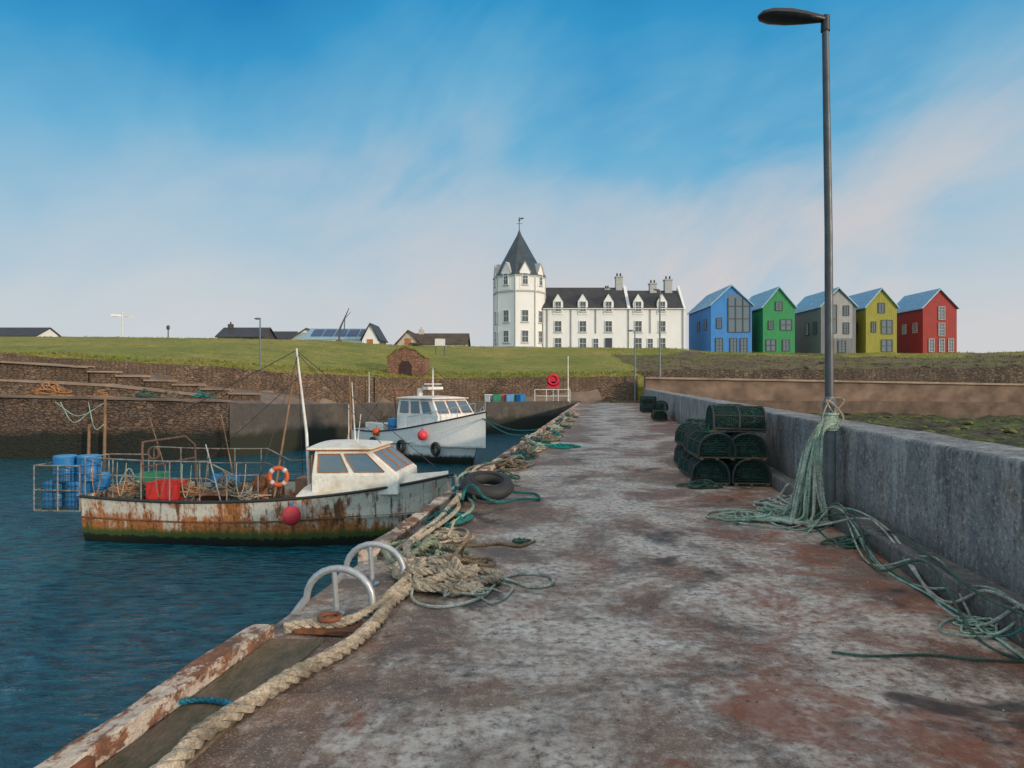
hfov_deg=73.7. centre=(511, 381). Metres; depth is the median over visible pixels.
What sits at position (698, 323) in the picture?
window
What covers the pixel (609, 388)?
retaining wall
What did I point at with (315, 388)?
retaining wall
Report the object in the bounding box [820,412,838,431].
rope lashing
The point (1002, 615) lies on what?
trailing rope
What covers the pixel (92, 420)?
hanging line
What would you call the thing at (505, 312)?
window
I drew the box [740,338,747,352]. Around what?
window
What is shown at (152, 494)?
fish crate
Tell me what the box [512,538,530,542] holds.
rope coil
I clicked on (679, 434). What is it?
lobster creel
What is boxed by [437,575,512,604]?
rope coil
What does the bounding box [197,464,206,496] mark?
hanging line
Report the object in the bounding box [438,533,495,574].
rope coil
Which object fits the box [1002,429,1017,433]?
boulder
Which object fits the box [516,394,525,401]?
fish crate
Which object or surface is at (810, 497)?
hanging rope
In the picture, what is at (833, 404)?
rope loop
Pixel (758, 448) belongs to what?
lobster creel
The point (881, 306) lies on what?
window
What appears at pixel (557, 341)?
window
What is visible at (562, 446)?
fishing net
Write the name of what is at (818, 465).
hanging rope
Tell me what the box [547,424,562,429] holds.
rope coil
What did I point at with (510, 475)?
rope coil
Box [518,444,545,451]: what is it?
rope coil
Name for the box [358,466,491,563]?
edging kerb
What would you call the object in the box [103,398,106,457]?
mooring post
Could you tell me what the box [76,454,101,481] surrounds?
plastic barrel
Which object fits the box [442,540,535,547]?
thin rope
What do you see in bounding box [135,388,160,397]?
fishing net
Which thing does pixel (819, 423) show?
hanging rope
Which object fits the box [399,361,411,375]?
doorway
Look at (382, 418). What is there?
rope coil
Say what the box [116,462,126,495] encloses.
hanging line
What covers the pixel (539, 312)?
window
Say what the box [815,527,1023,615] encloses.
trailing rope
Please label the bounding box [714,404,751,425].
lobster creel
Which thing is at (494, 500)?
teal rope
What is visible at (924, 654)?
thin rope
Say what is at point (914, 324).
window
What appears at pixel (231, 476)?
fish crate
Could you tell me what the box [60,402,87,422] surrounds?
hanging line
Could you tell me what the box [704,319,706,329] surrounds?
window
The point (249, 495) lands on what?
rope coil
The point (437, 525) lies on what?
loose rope
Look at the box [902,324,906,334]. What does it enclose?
window
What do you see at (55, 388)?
fishing net
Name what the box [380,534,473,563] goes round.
rope coil
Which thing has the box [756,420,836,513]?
hanging rope
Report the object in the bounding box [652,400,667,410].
lobster creel
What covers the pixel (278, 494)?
rope coil
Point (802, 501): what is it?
hanging rope
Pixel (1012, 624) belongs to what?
trailing rope
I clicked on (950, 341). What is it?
window
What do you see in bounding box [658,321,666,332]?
window
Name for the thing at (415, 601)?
thin rope
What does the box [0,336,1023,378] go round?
grass tufts
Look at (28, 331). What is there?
cottage
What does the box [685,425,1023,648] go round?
concrete ledge
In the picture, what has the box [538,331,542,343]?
window
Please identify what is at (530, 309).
hotel
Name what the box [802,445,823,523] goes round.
hanging rope
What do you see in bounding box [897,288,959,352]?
lodge house
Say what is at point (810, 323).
lodge house
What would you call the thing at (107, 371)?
step cope
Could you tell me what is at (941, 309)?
window
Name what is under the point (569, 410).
edging kerb
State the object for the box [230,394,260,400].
stepped wall
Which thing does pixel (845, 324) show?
window
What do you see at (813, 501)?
hanging rope
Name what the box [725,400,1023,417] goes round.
shore ledge
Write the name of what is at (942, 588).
trailing rope
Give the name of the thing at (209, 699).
blue rope
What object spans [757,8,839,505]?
street lamp
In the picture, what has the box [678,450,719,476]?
lobster creel
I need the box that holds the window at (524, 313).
[521,310,528,322]
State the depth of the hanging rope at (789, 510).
8.46 m
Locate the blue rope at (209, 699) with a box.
[178,696,233,705]
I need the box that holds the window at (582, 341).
[579,338,586,346]
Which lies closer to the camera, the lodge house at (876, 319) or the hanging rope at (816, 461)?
the hanging rope at (816, 461)
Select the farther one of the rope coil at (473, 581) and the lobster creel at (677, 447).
the lobster creel at (677, 447)
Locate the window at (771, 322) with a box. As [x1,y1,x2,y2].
[768,320,773,329]
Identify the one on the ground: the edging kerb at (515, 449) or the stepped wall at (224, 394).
the stepped wall at (224, 394)
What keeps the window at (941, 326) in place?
in the lodge house at (927, 321)
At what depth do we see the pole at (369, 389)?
52.98 m
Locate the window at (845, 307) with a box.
[843,305,848,315]
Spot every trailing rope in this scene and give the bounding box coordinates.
[733,510,1023,636]
[736,513,1020,659]
[739,508,1018,626]
[769,503,1023,610]
[802,517,1023,606]
[807,505,1014,635]
[814,506,1023,658]
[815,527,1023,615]
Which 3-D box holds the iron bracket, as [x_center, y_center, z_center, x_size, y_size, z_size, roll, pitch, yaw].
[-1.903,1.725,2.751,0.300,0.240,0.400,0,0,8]
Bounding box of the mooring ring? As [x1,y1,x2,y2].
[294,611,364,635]
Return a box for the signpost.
[111,312,133,336]
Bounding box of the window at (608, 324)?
[604,321,612,332]
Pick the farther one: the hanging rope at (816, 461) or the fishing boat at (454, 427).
the fishing boat at (454, 427)
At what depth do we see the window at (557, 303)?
108.76 m
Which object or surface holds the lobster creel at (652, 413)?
on the pier
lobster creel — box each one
[640,396,656,403]
[641,404,652,412]
[651,410,665,418]
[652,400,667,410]
[653,411,667,420]
[674,422,710,445]
[674,444,680,461]
[675,445,685,464]
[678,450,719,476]
[683,425,718,453]
[686,428,736,459]
[689,453,730,485]
[705,404,766,432]
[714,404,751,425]
[714,433,755,453]
[718,455,755,476]
[722,455,771,485]
[724,430,768,460]
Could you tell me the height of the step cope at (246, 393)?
0.110 m
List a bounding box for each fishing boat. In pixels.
[33,348,452,546]
[352,367,486,464]
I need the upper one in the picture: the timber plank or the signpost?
the signpost
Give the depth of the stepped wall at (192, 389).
38.91 m
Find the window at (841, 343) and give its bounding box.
[838,340,845,352]
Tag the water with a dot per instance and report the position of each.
(94, 634)
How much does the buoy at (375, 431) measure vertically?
0.528 m
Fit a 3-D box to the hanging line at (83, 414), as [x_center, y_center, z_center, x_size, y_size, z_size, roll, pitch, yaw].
[-20.517,1.277,32.350,2.347,0.691,0.139,0,0,0]
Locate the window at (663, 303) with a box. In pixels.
[658,301,665,311]
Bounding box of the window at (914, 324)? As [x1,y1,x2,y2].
[913,323,916,332]
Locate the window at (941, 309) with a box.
[938,306,944,319]
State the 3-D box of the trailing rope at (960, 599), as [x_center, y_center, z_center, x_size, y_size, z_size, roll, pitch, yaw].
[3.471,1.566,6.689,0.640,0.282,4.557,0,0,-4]
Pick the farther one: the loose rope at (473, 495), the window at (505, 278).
the window at (505, 278)
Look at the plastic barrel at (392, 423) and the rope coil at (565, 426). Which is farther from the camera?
the plastic barrel at (392, 423)
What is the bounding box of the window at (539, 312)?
[538,310,542,323]
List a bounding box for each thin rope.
[410,572,554,608]
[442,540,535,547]
[832,651,1023,662]
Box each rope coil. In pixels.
[107,478,139,492]
[115,468,139,485]
[124,487,145,498]
[179,479,208,492]
[208,471,245,492]
[208,476,238,489]
[228,492,241,499]
[230,482,271,499]
[268,487,290,498]
[373,410,391,421]
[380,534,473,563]
[386,556,469,597]
[411,556,503,592]
[424,509,473,527]
[428,519,474,543]
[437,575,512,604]
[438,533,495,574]
[451,485,472,498]
[496,459,528,469]
[496,470,519,479]
[499,455,534,467]
[505,449,534,459]
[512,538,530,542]
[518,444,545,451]
[521,447,538,456]
[530,436,550,443]
[530,441,546,447]
[535,431,561,437]
[540,434,559,440]
[546,426,564,432]
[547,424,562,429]
[549,429,562,436]
[553,418,576,424]
[559,424,570,428]
[675,479,722,488]
[691,418,704,422]
[696,421,732,432]
[705,502,798,521]
[753,483,810,509]
[820,536,867,548]
[938,615,997,637]
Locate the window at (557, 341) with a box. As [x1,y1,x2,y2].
[554,338,561,346]
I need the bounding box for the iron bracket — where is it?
[70,755,95,767]
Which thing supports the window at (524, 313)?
in the hotel
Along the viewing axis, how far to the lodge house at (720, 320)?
108.00 m
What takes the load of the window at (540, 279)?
in the hotel
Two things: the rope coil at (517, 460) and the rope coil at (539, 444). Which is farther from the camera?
the rope coil at (539, 444)
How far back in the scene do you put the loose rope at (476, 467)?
12.74 m
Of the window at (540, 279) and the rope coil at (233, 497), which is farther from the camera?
the window at (540, 279)
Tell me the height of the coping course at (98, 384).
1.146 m
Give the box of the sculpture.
[338,309,350,340]
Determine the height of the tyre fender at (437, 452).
0.650 m
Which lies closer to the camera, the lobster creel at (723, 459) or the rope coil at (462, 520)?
the rope coil at (462, 520)
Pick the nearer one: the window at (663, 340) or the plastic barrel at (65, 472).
the plastic barrel at (65, 472)
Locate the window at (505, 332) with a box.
[503,330,508,342]
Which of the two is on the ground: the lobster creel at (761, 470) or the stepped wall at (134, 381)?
the stepped wall at (134, 381)
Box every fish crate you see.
[135,471,168,485]
[144,479,188,499]
[211,473,241,487]
[484,394,492,401]
[493,394,500,401]
[504,394,513,401]
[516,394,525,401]
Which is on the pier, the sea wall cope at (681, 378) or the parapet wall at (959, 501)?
the parapet wall at (959, 501)
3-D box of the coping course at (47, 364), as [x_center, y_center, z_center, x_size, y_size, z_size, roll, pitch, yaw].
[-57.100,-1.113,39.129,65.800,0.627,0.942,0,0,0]
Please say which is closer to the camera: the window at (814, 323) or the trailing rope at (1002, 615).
the trailing rope at (1002, 615)
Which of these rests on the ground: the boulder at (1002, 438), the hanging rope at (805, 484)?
the boulder at (1002, 438)
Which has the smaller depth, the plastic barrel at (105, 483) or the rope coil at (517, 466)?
the rope coil at (517, 466)
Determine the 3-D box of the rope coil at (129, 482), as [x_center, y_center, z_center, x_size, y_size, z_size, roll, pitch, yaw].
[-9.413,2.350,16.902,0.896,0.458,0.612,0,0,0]
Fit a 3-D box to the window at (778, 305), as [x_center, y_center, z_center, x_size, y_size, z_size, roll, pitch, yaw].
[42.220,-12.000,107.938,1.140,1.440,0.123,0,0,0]
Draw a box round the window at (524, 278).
[522,273,527,284]
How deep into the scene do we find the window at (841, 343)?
107.94 m
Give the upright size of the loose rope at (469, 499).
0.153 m
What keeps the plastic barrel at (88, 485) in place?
on the fishing boat at (351, 491)
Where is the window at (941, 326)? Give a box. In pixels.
[938,323,944,335]
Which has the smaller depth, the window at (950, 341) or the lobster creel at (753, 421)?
the lobster creel at (753, 421)
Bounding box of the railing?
[534,389,569,402]
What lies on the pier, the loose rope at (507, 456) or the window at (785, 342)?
the loose rope at (507, 456)
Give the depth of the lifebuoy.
15.16 m
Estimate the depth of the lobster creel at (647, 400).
39.04 m
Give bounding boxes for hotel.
[493,217,685,348]
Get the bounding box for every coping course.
[0,361,94,367]
[0,379,200,394]
[0,394,231,401]
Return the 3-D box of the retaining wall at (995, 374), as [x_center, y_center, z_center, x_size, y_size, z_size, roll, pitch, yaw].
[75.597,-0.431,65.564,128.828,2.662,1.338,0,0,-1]
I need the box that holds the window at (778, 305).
[775,302,782,310]
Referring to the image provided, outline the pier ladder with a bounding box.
[290,541,405,619]
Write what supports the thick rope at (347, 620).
on the pier
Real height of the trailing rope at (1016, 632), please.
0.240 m
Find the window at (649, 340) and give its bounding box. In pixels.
[647,338,652,347]
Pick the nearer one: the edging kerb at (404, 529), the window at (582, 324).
the edging kerb at (404, 529)
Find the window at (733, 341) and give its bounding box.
[730,338,736,351]
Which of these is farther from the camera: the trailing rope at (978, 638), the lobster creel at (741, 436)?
the lobster creel at (741, 436)
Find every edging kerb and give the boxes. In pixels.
[34,624,273,767]
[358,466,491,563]
[488,418,557,470]
[556,403,579,418]
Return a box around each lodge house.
[687,284,753,352]
[749,286,796,352]
[795,287,857,353]
[849,287,898,352]
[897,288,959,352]
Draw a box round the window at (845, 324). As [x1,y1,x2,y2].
[843,322,848,333]
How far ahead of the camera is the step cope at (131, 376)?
38.75 m
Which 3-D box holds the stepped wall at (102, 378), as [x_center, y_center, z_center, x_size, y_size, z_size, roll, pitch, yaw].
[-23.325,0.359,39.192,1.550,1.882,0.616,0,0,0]
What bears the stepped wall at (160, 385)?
on the ground
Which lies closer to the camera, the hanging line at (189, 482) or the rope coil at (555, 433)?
the hanging line at (189, 482)
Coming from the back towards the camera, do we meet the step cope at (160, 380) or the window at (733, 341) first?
the window at (733, 341)
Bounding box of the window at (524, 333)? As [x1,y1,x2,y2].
[521,330,528,342]
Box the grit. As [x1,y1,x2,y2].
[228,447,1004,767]
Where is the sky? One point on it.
(196, 168)
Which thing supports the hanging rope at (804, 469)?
hanging from the street lamp at (783, 16)
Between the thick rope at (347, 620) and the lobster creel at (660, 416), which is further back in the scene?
the lobster creel at (660, 416)
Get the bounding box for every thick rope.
[149,490,465,767]
[283,556,428,632]
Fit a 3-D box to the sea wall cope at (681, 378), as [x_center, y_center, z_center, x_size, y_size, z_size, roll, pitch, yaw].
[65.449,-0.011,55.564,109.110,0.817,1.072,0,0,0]
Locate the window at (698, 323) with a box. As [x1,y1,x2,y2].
[697,321,699,331]
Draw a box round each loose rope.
[395,475,460,550]
[449,470,476,524]
[460,461,504,498]
[462,455,529,477]
[468,448,530,473]
[482,443,535,463]
[499,438,534,457]
[521,430,538,444]
[524,434,538,451]
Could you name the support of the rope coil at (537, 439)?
on the pier
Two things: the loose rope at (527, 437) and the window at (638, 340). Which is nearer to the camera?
the loose rope at (527, 437)
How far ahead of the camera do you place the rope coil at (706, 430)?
11.37 m
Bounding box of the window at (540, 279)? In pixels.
[539,274,542,286]
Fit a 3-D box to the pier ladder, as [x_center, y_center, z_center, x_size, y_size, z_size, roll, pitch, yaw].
[-1.284,3.017,5.364,0.797,3.367,0.900,0,0,8]
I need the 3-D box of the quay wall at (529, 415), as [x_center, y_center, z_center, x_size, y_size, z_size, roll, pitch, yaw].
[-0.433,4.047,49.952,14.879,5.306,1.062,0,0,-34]
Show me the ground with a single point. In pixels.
(331, 355)
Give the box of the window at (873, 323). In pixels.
[871,321,875,332]
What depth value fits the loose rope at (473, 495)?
12.90 m
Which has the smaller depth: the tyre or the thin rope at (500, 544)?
the thin rope at (500, 544)
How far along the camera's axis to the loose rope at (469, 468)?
13.39 m
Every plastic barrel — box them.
[43,480,64,508]
[52,454,77,482]
[64,482,90,508]
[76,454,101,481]
[90,476,110,492]
[102,472,110,488]
[388,418,396,429]
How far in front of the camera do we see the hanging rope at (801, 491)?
8.21 m
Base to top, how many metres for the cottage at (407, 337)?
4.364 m
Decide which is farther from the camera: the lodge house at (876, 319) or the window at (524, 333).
the lodge house at (876, 319)
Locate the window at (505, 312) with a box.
[502,310,509,322]
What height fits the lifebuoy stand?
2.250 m
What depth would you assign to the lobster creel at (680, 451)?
13.78 m
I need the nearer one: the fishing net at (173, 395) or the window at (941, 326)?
the fishing net at (173, 395)
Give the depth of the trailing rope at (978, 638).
5.33 m
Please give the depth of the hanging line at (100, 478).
15.65 m
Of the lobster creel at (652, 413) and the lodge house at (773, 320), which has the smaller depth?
the lobster creel at (652, 413)
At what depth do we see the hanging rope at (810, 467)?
8.19 m
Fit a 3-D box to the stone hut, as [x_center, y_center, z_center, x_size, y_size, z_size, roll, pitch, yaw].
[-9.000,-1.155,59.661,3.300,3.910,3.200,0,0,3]
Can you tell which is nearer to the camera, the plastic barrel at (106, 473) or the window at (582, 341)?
the plastic barrel at (106, 473)
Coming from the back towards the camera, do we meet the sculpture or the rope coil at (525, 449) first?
the sculpture
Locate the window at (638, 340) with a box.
[636,338,641,347]
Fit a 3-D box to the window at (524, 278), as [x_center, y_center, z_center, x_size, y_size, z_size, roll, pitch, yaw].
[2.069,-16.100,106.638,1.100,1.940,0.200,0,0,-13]
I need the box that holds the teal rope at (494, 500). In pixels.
[461,484,539,503]
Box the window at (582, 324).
[579,321,586,332]
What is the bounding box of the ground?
[0,337,1023,447]
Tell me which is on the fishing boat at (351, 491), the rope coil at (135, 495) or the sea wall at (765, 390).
the rope coil at (135, 495)
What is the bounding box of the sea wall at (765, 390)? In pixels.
[644,379,1023,401]
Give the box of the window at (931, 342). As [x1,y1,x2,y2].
[928,339,934,351]
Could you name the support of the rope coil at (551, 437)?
on the pier
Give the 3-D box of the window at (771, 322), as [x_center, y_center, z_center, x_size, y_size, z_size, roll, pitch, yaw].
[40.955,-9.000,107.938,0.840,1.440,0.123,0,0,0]
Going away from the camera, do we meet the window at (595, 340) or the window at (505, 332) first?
the window at (505, 332)
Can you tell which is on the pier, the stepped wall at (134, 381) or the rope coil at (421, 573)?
the rope coil at (421, 573)
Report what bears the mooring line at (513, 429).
attached to the fishing boat at (454, 427)
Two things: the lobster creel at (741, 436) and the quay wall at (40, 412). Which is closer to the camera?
the lobster creel at (741, 436)
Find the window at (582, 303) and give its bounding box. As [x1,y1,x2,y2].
[579,301,586,311]
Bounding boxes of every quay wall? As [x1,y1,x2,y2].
[0,397,237,456]
[468,401,580,433]
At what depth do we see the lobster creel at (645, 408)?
37.80 m
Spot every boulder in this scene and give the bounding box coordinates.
[963,421,973,424]
[995,437,1008,439]
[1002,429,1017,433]
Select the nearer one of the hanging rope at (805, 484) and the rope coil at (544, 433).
the hanging rope at (805, 484)
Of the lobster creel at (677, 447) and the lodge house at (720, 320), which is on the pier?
the lobster creel at (677, 447)
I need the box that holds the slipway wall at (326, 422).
[230,403,397,456]
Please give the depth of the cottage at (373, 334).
110.00 m
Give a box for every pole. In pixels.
[368,372,369,402]
[567,360,568,400]
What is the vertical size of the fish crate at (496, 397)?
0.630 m
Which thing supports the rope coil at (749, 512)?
on the pier
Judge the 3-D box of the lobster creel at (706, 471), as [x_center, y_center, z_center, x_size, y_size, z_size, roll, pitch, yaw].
[3.352,1.468,11.601,0.635,0.450,0.880,0,0,13]
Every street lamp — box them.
[254,318,260,369]
[628,330,635,400]
[653,289,660,376]
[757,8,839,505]
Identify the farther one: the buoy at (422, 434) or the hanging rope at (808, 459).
the buoy at (422, 434)
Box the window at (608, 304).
[605,301,612,311]
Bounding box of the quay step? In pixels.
[0,426,216,458]
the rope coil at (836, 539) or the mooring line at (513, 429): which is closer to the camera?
the rope coil at (836, 539)
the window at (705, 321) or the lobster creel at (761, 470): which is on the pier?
the lobster creel at (761, 470)
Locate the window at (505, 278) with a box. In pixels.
[502,273,508,285]
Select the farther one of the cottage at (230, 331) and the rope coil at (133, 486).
the cottage at (230, 331)
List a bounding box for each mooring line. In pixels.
[433,482,442,509]
[482,418,544,435]
[483,418,549,430]
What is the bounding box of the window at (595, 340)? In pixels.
[593,338,598,346]
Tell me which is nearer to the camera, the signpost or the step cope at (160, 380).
the step cope at (160, 380)
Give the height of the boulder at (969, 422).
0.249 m
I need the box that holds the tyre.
[460,471,514,500]
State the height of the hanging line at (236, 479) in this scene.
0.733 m
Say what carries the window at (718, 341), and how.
in the lodge house at (720, 320)
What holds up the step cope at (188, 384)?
on the stepped wall at (192, 389)
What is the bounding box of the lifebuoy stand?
[547,373,559,400]
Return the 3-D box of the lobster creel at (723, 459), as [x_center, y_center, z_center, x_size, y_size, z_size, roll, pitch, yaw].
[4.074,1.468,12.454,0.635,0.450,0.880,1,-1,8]
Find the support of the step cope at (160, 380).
on the stepped wall at (160, 385)
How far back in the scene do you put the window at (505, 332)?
107.25 m
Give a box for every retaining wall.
[0,353,374,402]
[375,376,637,401]
[631,366,1023,383]
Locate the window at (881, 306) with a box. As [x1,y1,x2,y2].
[878,303,884,312]
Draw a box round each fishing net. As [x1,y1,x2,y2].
[19,380,74,395]
[87,390,114,396]
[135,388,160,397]
[159,389,181,397]
[190,389,217,397]
[544,443,580,448]
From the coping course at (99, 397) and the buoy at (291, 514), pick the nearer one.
the buoy at (291, 514)
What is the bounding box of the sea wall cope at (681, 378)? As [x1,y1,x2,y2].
[644,377,1023,385]
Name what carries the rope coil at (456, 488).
on the pier
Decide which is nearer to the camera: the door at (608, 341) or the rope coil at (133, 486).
the rope coil at (133, 486)
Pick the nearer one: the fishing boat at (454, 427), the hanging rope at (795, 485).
the hanging rope at (795, 485)
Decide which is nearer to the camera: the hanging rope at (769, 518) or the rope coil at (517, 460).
the hanging rope at (769, 518)
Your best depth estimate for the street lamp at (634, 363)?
56.95 m
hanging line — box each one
[55,402,103,415]
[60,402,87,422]
[88,402,104,429]
[92,461,101,494]
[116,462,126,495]
[156,464,165,496]
[181,464,191,497]
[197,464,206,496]
[236,463,245,495]
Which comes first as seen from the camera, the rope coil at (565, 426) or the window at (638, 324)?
the rope coil at (565, 426)
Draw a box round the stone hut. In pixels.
[386,346,430,376]
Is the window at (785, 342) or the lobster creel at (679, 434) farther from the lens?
the window at (785, 342)
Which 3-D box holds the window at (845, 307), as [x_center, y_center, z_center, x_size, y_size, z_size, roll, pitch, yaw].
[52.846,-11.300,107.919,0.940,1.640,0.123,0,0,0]
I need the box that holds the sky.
[0,0,1023,352]
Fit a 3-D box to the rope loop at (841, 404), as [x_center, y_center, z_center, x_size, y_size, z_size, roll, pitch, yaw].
[3.917,0.357,8.350,0.284,0.355,0.061,0,0,0]
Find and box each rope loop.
[821,397,844,419]
[825,400,843,425]
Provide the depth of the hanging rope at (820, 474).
8.19 m
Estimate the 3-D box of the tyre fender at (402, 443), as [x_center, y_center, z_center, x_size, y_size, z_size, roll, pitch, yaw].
[-5.159,3.000,31.687,0.180,0.650,0.660,0,0,-43]
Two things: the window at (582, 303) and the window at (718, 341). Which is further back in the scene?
the window at (582, 303)
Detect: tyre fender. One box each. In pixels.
[396,440,405,452]
[430,442,440,455]
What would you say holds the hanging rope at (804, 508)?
hanging from the street lamp at (783, 16)
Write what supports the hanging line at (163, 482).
hanging from the fishing boat at (351, 491)
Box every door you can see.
[405,338,410,345]
[605,338,611,347]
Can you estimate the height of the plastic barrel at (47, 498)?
0.620 m
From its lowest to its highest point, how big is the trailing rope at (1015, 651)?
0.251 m
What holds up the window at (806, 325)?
in the lodge house at (810, 323)
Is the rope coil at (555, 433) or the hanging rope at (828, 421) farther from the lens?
the rope coil at (555, 433)
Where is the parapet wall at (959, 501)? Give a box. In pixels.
[643,389,1023,595]
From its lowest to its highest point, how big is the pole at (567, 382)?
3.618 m
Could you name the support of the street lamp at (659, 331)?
on the ground
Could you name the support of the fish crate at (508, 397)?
on the ground
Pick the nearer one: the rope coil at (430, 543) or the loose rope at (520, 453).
the rope coil at (430, 543)
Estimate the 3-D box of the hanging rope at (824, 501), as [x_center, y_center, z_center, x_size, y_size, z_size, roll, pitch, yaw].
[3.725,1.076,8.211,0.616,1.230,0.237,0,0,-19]
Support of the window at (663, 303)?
in the hotel
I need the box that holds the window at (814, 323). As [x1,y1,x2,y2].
[813,322,816,333]
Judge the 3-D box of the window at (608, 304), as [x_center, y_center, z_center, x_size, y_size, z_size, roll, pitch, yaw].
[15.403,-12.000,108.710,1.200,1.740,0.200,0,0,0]
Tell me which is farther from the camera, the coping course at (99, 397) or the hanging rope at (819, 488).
the coping course at (99, 397)
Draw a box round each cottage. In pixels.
[0,327,61,336]
[215,322,277,338]
[273,331,297,339]
[289,328,309,339]
[304,328,365,342]
[360,323,387,343]
[394,330,421,345]
[410,327,470,345]
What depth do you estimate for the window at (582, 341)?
108.84 m
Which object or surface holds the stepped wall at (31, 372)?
on the ground
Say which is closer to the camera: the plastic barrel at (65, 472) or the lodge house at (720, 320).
the plastic barrel at (65, 472)
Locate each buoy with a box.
[282,501,300,525]
[372,426,379,435]
[417,428,426,439]
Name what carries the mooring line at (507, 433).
attached to the fishing boat at (454, 427)
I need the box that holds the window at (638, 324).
[635,321,642,332]
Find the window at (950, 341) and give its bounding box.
[948,339,953,351]
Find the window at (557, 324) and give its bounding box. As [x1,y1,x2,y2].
[554,321,561,332]
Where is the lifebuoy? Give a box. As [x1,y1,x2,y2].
[268,466,288,486]
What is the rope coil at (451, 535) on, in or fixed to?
on the pier
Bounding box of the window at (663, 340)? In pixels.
[658,338,665,347]
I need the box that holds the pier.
[150,403,1023,767]
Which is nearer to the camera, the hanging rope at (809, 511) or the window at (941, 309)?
the hanging rope at (809, 511)
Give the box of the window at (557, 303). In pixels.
[554,301,561,311]
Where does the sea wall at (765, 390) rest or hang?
on the ground
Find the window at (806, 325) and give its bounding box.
[805,323,808,335]
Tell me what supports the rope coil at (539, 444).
on the pier
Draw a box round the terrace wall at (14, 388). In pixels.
[0,381,200,398]
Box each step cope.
[87,371,122,372]
[115,375,150,376]
[143,380,177,380]
[171,384,205,385]
[200,388,232,389]
[228,393,260,394]
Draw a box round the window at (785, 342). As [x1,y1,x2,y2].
[782,339,789,350]
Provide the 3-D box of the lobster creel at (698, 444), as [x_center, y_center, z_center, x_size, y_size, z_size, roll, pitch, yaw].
[3.366,1.038,11.546,0.635,0.450,0.880,0,1,2]
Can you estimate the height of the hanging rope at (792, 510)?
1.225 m
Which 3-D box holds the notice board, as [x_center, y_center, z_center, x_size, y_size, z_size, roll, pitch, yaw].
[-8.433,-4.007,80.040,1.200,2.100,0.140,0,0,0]
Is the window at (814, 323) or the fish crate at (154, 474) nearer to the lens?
the fish crate at (154, 474)
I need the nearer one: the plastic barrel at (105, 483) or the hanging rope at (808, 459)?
the hanging rope at (808, 459)
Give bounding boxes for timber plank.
[99,639,325,767]
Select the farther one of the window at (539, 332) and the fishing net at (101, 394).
the window at (539, 332)
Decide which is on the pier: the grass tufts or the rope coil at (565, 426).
the rope coil at (565, 426)
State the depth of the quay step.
32.90 m
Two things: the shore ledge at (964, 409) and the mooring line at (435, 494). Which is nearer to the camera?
the mooring line at (435, 494)
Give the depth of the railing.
52.47 m
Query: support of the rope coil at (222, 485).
on the fishing boat at (351, 491)
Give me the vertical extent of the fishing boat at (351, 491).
5.133 m
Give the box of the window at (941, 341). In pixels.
[939,339,944,351]
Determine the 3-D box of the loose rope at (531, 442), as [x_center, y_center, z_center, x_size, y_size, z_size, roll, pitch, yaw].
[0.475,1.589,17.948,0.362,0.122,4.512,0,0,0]
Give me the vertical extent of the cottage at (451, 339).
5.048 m
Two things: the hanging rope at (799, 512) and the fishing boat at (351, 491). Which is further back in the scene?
the fishing boat at (351, 491)
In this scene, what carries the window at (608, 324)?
in the hotel
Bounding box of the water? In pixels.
[0,432,533,767]
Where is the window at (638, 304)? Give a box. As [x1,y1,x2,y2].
[635,301,641,311]
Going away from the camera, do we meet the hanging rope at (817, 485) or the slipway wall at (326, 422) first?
the hanging rope at (817, 485)
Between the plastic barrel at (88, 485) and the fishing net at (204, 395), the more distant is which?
the fishing net at (204, 395)
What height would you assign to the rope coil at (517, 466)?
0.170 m
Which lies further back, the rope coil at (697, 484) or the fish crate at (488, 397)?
the fish crate at (488, 397)
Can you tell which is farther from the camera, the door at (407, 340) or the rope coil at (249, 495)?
the door at (407, 340)
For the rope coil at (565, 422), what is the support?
on the pier
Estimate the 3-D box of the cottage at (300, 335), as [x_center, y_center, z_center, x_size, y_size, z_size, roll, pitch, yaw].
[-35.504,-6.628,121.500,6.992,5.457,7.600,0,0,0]
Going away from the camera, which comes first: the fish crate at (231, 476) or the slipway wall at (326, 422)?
the fish crate at (231, 476)
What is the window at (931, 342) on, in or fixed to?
in the lodge house at (927, 321)
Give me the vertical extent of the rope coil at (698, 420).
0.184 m
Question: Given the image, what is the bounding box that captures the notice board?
[435,339,444,354]
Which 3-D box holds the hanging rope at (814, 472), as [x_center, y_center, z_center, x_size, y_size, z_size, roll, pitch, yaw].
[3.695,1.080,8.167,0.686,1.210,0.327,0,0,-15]
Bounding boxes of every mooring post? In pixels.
[87,424,90,453]
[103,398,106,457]
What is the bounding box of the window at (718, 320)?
[716,318,721,328]
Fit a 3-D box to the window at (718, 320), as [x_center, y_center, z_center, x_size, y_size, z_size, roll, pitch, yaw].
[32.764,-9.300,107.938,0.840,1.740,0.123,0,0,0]
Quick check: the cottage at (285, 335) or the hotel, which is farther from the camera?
the cottage at (285, 335)
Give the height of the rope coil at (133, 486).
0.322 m
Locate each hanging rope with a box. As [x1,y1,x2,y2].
[755,493,794,514]
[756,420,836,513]
[757,436,818,521]
[764,439,808,518]
[765,504,799,519]
[770,422,834,517]
[771,423,836,518]
[772,416,826,518]
[772,462,815,524]
[774,419,833,523]
[776,444,812,519]
[778,422,832,522]
[778,467,801,524]
[779,435,828,523]
[780,448,815,521]
[781,427,821,524]
[783,443,823,524]
[788,419,824,517]
[800,417,827,524]
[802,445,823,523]
[808,417,832,517]
[808,438,831,524]
[811,481,818,514]
[813,456,824,519]
[820,430,828,520]
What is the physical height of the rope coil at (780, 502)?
0.325 m
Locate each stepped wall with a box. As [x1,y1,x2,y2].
[0,363,93,382]
[89,372,121,383]
[117,377,149,386]
[145,381,177,390]
[173,386,204,398]
[202,390,232,399]
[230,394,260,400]
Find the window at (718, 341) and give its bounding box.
[715,338,722,351]

